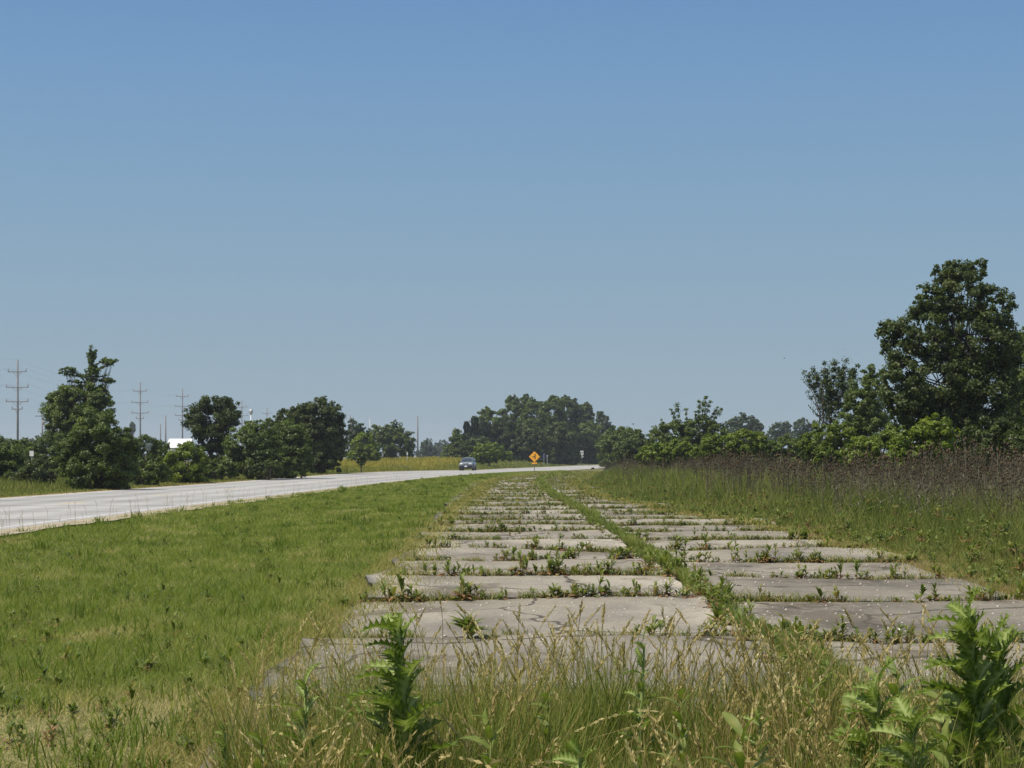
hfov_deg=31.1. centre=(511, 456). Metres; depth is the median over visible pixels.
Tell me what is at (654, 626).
broadleaf weed
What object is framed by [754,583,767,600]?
broadleaf weed
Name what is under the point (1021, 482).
teasel
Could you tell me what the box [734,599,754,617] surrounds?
broadleaf weed
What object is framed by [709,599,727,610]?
broadleaf weed
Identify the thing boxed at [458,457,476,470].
silver car
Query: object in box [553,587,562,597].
broadleaf weed
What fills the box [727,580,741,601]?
broadleaf weed
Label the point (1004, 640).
thistle
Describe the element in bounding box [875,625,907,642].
broadleaf weed
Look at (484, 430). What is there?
cedar tree
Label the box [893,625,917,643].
broadleaf weed
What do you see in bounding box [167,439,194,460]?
shed
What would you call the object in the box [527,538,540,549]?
broadleaf weed
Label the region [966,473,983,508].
teasel
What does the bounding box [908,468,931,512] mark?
teasel
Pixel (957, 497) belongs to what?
teasel
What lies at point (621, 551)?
broadleaf weed
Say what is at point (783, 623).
broadleaf weed
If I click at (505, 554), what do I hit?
broadleaf weed
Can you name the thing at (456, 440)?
leafy tree
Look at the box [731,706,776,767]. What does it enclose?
leafy weed
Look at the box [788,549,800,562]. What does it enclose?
broadleaf weed
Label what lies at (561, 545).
broadleaf weed
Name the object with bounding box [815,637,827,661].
broadleaf weed
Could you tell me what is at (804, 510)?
tall weeds
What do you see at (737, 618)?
broadleaf weed
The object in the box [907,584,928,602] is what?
broadleaf weed
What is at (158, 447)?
thicket
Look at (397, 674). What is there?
thistle
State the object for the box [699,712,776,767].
leafy weed
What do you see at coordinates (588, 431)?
leafy tree
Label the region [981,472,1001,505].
teasel
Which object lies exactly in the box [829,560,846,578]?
broadleaf weed
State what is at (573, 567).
broadleaf weed
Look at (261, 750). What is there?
leafy weed
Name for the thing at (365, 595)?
broadleaf weed
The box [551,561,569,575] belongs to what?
broadleaf weed
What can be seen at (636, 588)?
broadleaf weed
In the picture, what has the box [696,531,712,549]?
broadleaf weed
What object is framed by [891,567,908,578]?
broadleaf weed
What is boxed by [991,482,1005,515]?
teasel
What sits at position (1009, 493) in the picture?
teasel
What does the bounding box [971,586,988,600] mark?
broadleaf weed
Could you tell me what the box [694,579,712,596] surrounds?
broadleaf weed
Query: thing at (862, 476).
teasel
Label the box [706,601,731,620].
broadleaf weed
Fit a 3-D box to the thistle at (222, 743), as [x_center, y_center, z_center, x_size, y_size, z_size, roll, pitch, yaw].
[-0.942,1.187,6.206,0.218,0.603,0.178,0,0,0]
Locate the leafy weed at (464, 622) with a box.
[447,609,492,638]
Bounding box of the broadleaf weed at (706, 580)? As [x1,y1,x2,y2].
[694,576,710,599]
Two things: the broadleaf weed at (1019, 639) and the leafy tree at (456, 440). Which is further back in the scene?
the leafy tree at (456, 440)
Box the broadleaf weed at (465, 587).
[449,572,476,600]
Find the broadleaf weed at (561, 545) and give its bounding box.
[557,539,569,550]
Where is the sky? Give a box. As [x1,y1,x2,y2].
[0,0,1023,455]
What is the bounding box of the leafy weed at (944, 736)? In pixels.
[930,717,971,767]
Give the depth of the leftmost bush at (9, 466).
83.80 m
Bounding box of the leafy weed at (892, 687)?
[867,656,922,760]
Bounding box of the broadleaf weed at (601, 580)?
[588,568,619,596]
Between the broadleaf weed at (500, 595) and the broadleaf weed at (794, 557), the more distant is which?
the broadleaf weed at (794, 557)
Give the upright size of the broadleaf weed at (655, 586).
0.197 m
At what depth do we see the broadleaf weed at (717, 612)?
15.74 m
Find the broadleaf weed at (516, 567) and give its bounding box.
[504,565,521,575]
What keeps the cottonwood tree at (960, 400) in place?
on the ground at (42, 726)
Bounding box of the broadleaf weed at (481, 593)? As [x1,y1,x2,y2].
[479,588,488,598]
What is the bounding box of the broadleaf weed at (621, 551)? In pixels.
[613,546,625,558]
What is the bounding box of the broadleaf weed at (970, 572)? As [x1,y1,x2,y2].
[966,566,979,578]
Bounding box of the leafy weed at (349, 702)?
[328,679,360,752]
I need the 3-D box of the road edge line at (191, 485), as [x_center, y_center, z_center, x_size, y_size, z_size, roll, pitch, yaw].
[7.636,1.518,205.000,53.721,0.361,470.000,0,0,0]
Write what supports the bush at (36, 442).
on the ground at (42, 726)
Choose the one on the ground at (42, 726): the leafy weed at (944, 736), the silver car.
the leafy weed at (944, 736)
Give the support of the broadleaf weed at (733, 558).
on the old pavement
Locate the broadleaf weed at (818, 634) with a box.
[813,630,820,643]
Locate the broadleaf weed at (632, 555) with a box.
[624,546,635,558]
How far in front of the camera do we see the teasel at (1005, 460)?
36.59 m
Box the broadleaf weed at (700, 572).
[697,566,712,583]
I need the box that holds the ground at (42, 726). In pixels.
[0,456,869,767]
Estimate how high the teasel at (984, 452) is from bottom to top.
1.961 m
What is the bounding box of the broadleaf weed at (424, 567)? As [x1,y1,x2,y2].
[416,561,434,575]
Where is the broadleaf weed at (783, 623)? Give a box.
[767,613,789,635]
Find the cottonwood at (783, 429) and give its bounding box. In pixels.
[765,421,792,441]
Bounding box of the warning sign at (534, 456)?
[529,451,539,470]
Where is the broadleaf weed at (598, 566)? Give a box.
[593,559,608,574]
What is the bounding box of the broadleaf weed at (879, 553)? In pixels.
[872,547,888,562]
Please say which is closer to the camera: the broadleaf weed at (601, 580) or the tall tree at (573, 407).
the broadleaf weed at (601, 580)
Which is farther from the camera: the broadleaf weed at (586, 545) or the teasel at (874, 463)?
the teasel at (874, 463)
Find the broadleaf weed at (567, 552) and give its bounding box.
[564,546,570,558]
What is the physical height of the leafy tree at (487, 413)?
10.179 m
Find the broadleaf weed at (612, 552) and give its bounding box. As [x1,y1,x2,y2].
[605,548,616,557]
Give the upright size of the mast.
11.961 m
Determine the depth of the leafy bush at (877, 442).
69.75 m
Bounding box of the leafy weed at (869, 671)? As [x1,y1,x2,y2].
[856,667,895,742]
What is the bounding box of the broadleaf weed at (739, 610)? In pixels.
[732,608,751,626]
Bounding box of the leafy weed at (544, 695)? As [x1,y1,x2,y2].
[526,692,553,767]
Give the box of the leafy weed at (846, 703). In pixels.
[829,693,863,767]
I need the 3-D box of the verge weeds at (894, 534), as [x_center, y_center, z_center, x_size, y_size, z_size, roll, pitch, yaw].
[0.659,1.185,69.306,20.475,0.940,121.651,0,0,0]
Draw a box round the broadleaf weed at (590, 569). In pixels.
[582,561,593,574]
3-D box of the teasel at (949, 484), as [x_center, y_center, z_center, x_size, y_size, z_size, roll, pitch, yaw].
[7.912,0.888,33.324,0.307,1.300,0.450,0,0,-36]
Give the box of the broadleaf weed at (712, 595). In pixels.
[698,590,731,608]
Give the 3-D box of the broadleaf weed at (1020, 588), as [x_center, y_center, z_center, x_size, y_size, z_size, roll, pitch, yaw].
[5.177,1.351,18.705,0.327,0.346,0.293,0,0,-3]
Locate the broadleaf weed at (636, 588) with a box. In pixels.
[630,579,645,596]
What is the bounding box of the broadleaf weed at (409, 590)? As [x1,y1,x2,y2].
[400,583,415,601]
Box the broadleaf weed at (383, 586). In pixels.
[376,580,397,601]
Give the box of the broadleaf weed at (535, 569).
[527,562,537,574]
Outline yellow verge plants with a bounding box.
[328,456,461,471]
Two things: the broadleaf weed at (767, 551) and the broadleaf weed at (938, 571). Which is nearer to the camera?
the broadleaf weed at (938, 571)
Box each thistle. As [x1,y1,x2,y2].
[210,722,232,767]
[268,662,332,767]
[339,606,463,767]
[550,734,597,767]
[617,626,659,764]
[825,655,910,767]
[864,691,942,767]
[912,583,1023,767]
[925,611,1023,767]
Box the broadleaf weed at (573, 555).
[569,550,579,558]
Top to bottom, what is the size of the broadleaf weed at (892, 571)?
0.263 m
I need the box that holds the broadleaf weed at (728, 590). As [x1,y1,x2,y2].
[714,584,735,603]
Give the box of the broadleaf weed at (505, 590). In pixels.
[499,587,507,598]
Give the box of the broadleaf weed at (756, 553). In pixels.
[754,550,767,562]
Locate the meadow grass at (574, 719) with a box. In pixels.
[156,617,1023,767]
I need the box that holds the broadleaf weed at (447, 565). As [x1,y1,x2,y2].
[439,558,458,575]
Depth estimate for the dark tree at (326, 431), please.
139.28 m
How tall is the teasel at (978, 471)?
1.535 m
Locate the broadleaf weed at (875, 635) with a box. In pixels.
[868,628,884,642]
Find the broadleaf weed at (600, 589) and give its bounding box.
[582,582,613,596]
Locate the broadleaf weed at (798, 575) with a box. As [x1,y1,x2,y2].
[793,570,803,578]
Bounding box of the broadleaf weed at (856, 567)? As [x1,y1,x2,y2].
[850,559,871,578]
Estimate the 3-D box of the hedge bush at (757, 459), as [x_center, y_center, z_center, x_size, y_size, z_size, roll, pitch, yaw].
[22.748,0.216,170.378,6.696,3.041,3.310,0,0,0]
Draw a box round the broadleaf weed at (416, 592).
[409,589,425,601]
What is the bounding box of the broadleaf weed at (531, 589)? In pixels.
[526,587,536,597]
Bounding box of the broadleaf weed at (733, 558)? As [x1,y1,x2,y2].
[728,546,739,561]
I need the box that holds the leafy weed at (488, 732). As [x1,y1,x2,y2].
[460,708,506,767]
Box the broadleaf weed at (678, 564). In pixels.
[672,557,683,571]
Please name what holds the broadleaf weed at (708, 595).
on the old pavement
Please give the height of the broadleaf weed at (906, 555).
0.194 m
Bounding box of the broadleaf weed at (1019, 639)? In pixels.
[1007,626,1023,642]
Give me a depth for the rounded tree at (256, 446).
111.19 m
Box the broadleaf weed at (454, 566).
[446,561,460,575]
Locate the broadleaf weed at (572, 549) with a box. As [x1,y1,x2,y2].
[568,544,588,558]
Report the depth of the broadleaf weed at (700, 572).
20.47 m
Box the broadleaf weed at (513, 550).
[511,546,517,560]
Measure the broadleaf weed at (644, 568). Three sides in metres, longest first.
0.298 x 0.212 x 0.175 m
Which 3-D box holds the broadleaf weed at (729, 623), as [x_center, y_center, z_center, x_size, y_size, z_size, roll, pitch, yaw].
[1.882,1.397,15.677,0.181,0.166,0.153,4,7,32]
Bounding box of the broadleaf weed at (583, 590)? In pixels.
[572,584,587,596]
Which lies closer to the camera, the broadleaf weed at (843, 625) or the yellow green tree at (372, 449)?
the broadleaf weed at (843, 625)
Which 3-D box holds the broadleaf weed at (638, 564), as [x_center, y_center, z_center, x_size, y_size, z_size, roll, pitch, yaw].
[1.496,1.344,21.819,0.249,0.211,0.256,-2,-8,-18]
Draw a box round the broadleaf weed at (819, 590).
[805,584,829,602]
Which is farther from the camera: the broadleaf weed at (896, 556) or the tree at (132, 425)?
the tree at (132, 425)
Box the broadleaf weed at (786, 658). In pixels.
[778,651,796,671]
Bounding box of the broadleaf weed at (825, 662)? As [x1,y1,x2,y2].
[817,660,835,682]
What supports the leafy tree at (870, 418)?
on the ground at (42, 726)
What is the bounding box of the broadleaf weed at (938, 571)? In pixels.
[930,563,948,578]
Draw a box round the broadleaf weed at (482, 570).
[473,565,486,575]
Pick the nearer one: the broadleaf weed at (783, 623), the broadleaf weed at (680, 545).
the broadleaf weed at (783, 623)
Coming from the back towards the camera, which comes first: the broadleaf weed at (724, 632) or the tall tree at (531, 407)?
the tall tree at (531, 407)
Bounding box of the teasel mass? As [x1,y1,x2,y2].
[597,435,1023,506]
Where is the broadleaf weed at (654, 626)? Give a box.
[643,615,668,635]
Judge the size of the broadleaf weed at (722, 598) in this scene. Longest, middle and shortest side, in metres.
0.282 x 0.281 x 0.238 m
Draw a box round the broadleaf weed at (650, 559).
[642,551,659,570]
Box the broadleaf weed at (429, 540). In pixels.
[423,534,439,547]
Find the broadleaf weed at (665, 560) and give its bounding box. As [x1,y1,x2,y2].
[656,550,674,569]
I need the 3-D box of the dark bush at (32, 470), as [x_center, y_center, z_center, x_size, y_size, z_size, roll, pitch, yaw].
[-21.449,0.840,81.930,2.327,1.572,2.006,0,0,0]
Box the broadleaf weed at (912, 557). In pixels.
[906,554,916,561]
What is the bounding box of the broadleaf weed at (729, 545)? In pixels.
[725,540,742,548]
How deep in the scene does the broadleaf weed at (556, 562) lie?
21.82 m
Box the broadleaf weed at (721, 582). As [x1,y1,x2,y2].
[701,577,730,600]
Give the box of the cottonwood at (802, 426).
[787,417,814,438]
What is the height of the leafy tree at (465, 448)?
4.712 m
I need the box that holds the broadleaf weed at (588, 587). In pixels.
[583,583,591,596]
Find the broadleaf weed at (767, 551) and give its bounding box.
[757,545,773,562]
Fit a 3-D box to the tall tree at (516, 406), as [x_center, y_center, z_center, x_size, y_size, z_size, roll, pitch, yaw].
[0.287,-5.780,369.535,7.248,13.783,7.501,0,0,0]
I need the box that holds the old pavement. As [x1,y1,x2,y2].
[199,472,1023,767]
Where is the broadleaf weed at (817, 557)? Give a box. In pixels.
[808,551,823,561]
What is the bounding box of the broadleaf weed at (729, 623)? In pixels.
[725,610,734,624]
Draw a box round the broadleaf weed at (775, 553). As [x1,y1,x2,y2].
[762,546,780,562]
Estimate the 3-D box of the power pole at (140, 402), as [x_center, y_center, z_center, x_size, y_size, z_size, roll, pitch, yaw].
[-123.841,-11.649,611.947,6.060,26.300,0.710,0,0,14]
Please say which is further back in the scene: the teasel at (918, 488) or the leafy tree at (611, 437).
the leafy tree at (611, 437)
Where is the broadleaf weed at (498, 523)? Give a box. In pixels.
[494,519,504,530]
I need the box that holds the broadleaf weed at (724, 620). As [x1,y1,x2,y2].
[717,611,729,630]
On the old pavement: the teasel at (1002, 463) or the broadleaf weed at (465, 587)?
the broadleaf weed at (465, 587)
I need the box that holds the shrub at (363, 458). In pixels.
[355,452,368,471]
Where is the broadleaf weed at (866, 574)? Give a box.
[861,570,873,578]
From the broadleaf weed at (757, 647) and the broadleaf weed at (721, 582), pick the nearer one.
the broadleaf weed at (757, 647)
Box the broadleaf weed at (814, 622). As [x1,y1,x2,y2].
[798,618,826,640]
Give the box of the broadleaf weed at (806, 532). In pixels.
[800,526,813,538]
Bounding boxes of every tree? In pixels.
[38,344,118,449]
[129,421,135,436]
[180,395,244,466]
[220,419,286,478]
[265,396,347,473]
[265,418,314,478]
[344,418,370,458]
[346,431,381,461]
[369,419,416,457]
[415,438,437,457]
[434,439,448,456]
[439,429,463,457]
[451,436,492,457]
[462,421,469,440]
[466,416,482,439]
[469,442,512,465]
[470,406,501,441]
[478,421,492,442]
[489,420,520,460]
[496,393,528,440]
[510,421,551,463]
[516,396,544,429]
[536,395,567,443]
[542,421,581,464]
[553,394,585,450]
[575,420,603,463]
[578,401,600,437]
[594,426,623,466]
[595,411,613,434]
[600,425,643,464]
[644,396,728,460]
[800,356,861,473]
[837,363,889,471]
[874,258,1023,449]
[1000,326,1023,420]
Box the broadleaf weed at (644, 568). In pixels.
[634,563,646,575]
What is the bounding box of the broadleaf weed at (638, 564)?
[631,562,642,573]
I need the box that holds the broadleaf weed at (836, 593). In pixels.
[829,585,844,601]
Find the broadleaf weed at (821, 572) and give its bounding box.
[815,566,828,577]
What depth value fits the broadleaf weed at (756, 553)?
24.95 m
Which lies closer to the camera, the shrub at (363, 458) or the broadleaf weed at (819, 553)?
the broadleaf weed at (819, 553)
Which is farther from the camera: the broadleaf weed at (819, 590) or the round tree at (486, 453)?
the round tree at (486, 453)
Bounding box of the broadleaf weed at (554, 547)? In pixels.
[545,546,558,557]
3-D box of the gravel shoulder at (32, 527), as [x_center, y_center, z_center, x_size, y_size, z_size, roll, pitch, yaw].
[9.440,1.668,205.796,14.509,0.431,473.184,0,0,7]
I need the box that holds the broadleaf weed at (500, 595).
[496,593,508,599]
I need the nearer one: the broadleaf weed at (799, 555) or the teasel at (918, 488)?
the broadleaf weed at (799, 555)
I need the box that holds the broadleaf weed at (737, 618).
[729,611,754,635]
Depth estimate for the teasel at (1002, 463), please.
36.44 m
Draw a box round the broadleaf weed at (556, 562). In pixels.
[547,552,568,575]
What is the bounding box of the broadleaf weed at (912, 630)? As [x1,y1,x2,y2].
[899,625,919,642]
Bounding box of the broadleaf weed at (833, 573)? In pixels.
[823,566,842,578]
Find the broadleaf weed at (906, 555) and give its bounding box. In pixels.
[904,551,911,560]
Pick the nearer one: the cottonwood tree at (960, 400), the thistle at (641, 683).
the thistle at (641, 683)
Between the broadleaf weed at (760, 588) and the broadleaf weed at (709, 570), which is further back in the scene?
the broadleaf weed at (709, 570)
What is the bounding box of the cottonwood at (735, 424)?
[723,412,764,441]
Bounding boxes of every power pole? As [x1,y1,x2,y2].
[6,359,28,439]
[131,382,147,437]
[175,388,189,438]
[236,401,247,444]
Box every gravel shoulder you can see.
[0,465,583,498]
[0,468,599,535]
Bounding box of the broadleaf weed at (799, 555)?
[788,547,805,562]
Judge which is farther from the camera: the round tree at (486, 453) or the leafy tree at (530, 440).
the leafy tree at (530, 440)
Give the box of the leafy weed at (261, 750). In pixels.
[242,732,275,767]
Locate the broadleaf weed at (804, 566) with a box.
[797,564,810,577]
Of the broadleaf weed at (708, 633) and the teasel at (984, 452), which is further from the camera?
the teasel at (984, 452)
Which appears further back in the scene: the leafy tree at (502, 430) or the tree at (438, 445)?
the tree at (438, 445)
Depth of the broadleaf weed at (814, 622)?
14.42 m
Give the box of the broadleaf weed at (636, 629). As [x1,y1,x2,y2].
[632,623,643,634]
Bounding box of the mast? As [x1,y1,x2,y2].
[417,416,418,456]
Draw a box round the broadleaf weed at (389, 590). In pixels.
[380,587,395,601]
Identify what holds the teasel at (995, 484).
on the ground at (42, 726)
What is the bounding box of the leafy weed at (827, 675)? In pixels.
[802,671,838,731]
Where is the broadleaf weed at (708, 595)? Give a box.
[702,591,712,607]
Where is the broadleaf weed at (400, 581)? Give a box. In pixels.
[387,573,410,601]
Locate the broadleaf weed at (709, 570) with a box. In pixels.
[704,567,714,575]
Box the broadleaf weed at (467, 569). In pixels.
[460,562,475,574]
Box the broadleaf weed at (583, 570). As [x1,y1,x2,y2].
[576,566,588,575]
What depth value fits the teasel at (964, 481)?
36.11 m
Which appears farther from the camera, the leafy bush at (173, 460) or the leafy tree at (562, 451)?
the leafy tree at (562, 451)
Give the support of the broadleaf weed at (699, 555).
on the old pavement
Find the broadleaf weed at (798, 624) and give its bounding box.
[786,616,812,639]
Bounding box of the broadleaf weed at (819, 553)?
[813,551,827,562]
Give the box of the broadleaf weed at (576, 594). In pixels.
[561,580,581,597]
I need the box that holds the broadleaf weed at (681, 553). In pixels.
[672,546,688,561]
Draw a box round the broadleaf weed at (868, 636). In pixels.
[856,628,875,643]
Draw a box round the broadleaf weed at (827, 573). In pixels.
[821,567,840,576]
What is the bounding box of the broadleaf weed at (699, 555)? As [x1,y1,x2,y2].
[692,551,715,561]
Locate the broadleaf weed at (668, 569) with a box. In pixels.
[662,562,675,577]
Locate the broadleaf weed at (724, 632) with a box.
[710,624,732,635]
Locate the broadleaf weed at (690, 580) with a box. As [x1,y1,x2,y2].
[685,571,696,591]
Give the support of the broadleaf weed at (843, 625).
on the old pavement
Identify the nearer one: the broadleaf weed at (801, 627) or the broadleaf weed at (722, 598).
the broadleaf weed at (801, 627)
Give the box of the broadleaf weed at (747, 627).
[740,622,755,640]
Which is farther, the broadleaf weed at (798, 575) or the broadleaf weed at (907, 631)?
the broadleaf weed at (798, 575)
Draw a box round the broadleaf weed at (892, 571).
[883,561,902,578]
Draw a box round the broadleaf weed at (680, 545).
[671,536,689,550]
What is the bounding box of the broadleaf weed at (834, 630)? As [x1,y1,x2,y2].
[828,619,848,640]
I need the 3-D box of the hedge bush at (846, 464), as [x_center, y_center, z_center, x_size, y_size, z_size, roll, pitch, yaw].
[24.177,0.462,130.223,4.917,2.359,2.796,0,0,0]
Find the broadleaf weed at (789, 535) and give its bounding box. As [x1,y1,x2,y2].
[784,529,796,539]
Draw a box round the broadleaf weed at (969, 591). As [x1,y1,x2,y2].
[959,585,975,598]
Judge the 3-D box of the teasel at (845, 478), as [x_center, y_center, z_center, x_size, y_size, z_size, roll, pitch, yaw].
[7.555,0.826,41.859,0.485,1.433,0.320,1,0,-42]
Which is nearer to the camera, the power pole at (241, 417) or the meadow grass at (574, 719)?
the meadow grass at (574, 719)
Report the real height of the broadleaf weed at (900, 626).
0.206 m
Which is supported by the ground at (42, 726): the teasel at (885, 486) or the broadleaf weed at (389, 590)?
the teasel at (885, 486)
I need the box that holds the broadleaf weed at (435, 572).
[422,562,439,575]
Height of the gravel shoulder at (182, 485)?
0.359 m
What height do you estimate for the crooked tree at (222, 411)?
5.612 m
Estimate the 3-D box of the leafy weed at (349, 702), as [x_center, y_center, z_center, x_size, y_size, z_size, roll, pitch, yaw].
[-0.530,1.131,6.296,0.233,0.731,0.218,0,0,0]
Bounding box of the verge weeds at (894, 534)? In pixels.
[0,470,1023,767]
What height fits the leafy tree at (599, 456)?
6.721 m
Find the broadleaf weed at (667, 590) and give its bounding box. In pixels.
[658,577,676,596]
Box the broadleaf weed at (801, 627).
[786,620,824,644]
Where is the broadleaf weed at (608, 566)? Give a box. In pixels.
[600,555,616,575]
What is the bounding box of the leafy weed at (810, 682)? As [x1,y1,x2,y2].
[782,678,824,767]
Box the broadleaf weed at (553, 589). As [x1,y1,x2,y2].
[541,582,558,598]
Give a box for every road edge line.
[0,469,574,527]
[5,466,558,498]
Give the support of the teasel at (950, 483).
on the ground at (42, 726)
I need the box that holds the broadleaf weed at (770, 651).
[757,631,781,663]
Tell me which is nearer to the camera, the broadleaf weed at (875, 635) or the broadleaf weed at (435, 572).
the broadleaf weed at (875, 635)
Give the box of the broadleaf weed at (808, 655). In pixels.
[788,643,826,677]
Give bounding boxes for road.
[0,465,604,528]
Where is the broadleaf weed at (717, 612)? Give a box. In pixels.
[706,604,726,623]
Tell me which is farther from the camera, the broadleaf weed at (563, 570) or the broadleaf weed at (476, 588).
the broadleaf weed at (563, 570)
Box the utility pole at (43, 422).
[35,413,44,436]
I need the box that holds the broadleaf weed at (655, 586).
[646,581,660,595]
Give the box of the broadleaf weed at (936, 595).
[929,583,944,600]
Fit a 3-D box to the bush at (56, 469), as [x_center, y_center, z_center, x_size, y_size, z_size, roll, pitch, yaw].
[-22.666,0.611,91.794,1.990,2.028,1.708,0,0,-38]
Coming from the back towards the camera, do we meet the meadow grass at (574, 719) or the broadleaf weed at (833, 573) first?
the broadleaf weed at (833, 573)
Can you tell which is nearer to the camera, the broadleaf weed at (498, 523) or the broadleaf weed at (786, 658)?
the broadleaf weed at (786, 658)
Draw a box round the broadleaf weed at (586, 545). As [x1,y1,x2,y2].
[574,540,593,551]
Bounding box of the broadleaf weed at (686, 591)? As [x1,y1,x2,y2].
[676,586,696,597]
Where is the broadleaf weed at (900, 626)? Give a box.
[887,623,905,642]
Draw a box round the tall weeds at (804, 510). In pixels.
[570,463,1023,594]
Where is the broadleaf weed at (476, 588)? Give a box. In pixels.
[467,581,485,599]
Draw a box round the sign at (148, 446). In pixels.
[145,443,151,449]
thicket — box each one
[0,436,62,469]
[125,434,169,462]
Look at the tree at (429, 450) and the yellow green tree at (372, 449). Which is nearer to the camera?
the yellow green tree at (372, 449)
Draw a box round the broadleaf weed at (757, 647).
[750,637,765,658]
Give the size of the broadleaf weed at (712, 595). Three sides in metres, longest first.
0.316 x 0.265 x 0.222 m
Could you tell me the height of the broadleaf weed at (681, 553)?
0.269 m
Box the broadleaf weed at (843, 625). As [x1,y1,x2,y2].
[832,614,872,640]
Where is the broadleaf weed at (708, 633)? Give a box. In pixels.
[697,618,715,635]
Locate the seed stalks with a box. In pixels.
[1,472,1023,767]
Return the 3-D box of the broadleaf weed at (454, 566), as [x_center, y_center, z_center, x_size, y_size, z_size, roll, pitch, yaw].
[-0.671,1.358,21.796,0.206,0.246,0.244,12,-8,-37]
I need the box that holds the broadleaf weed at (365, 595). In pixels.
[359,589,375,602]
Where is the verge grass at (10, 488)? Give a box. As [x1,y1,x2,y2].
[0,459,573,497]
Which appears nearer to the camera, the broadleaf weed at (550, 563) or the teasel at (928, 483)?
the broadleaf weed at (550, 563)
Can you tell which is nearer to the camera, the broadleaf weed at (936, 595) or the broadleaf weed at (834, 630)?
the broadleaf weed at (834, 630)
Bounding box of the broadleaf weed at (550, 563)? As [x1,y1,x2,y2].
[537,555,558,574]
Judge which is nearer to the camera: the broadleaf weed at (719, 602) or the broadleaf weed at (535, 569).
the broadleaf weed at (719, 602)
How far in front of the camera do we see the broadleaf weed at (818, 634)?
14.13 m
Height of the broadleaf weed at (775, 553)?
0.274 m
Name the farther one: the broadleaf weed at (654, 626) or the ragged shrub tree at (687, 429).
the ragged shrub tree at (687, 429)
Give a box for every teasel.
[818,468,830,497]
[829,480,845,512]
[838,461,852,500]
[845,461,861,496]
[853,465,871,488]
[854,465,873,514]
[856,462,871,498]
[857,461,869,493]
[860,458,875,499]
[863,447,884,488]
[870,466,886,505]
[877,470,889,504]
[880,468,898,502]
[883,447,903,501]
[888,468,902,503]
[889,471,907,517]
[902,462,916,499]
[904,453,927,514]
[908,467,919,517]
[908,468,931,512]
[910,450,935,492]
[920,478,934,508]
[921,461,935,510]
[921,462,936,512]
[923,458,941,494]
[924,445,941,481]
[925,449,946,479]
[926,462,944,503]
[927,456,951,493]
[932,466,949,502]
[934,482,947,512]
[935,461,949,494]
[936,475,954,512]
[938,470,961,514]
[939,474,955,507]
[940,468,958,499]
[946,448,969,490]
[949,486,962,513]
[953,442,977,487]
[954,445,970,488]
[958,443,979,485]
[958,469,974,492]
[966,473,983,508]
[968,457,986,491]
[968,471,988,521]
[971,439,985,483]
[972,442,993,486]
[977,468,995,503]
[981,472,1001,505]
[981,473,999,508]
[981,488,994,519]
[986,469,1008,510]
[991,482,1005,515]
[993,458,1011,497]
[996,452,1016,477]
[996,463,1011,500]
[997,469,1020,507]
[1000,477,1012,512]
[1002,476,1017,526]
[1002,476,1020,512]
[1002,478,1018,516]
[1004,458,1020,495]
[1012,456,1023,495]
[1016,468,1022,508]
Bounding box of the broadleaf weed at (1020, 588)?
[1008,572,1023,598]
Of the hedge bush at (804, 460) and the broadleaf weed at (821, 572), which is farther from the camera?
the hedge bush at (804, 460)
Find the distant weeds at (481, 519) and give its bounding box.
[369,471,1021,642]
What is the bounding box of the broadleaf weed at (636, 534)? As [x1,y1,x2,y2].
[631,530,648,544]
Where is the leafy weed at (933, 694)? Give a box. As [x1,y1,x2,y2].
[920,670,947,755]
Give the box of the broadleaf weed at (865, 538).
[858,535,871,546]
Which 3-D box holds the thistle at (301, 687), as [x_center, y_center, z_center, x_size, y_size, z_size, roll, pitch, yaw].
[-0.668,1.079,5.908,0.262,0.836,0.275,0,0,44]
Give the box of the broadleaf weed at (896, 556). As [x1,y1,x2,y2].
[886,554,900,562]
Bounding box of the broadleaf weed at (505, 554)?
[497,548,511,560]
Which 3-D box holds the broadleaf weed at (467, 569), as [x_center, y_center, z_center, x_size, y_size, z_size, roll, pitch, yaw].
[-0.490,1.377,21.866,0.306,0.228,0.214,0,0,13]
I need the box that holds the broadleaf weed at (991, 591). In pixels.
[979,582,998,600]
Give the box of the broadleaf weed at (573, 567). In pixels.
[571,564,579,574]
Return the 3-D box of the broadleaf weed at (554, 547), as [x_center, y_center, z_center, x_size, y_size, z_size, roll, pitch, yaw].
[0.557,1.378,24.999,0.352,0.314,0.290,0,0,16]
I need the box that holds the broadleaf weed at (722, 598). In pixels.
[707,586,729,609]
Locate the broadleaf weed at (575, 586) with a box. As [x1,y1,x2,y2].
[567,583,582,596]
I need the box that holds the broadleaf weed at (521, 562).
[509,550,534,575]
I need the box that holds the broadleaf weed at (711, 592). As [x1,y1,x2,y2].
[701,586,728,602]
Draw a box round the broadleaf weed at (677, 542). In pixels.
[667,537,685,550]
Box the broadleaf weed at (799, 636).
[784,625,814,651]
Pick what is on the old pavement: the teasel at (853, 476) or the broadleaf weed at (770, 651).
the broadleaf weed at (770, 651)
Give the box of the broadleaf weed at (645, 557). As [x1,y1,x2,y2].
[643,550,659,565]
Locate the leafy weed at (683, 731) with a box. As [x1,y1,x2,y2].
[656,688,700,767]
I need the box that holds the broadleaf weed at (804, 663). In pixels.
[791,644,822,680]
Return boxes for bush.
[0,443,27,480]
[10,457,56,485]
[12,435,54,451]
[39,452,67,479]
[56,403,143,489]
[130,454,170,485]
[159,440,210,482]
[199,457,239,479]
[243,458,284,479]
[611,427,646,462]
[620,437,641,462]
[634,439,693,470]
[688,428,771,467]
[731,450,780,465]
[761,433,806,468]
[775,451,821,467]
[795,419,856,473]
[821,449,861,471]
[839,421,905,477]
[880,412,967,486]
[948,416,1023,477]
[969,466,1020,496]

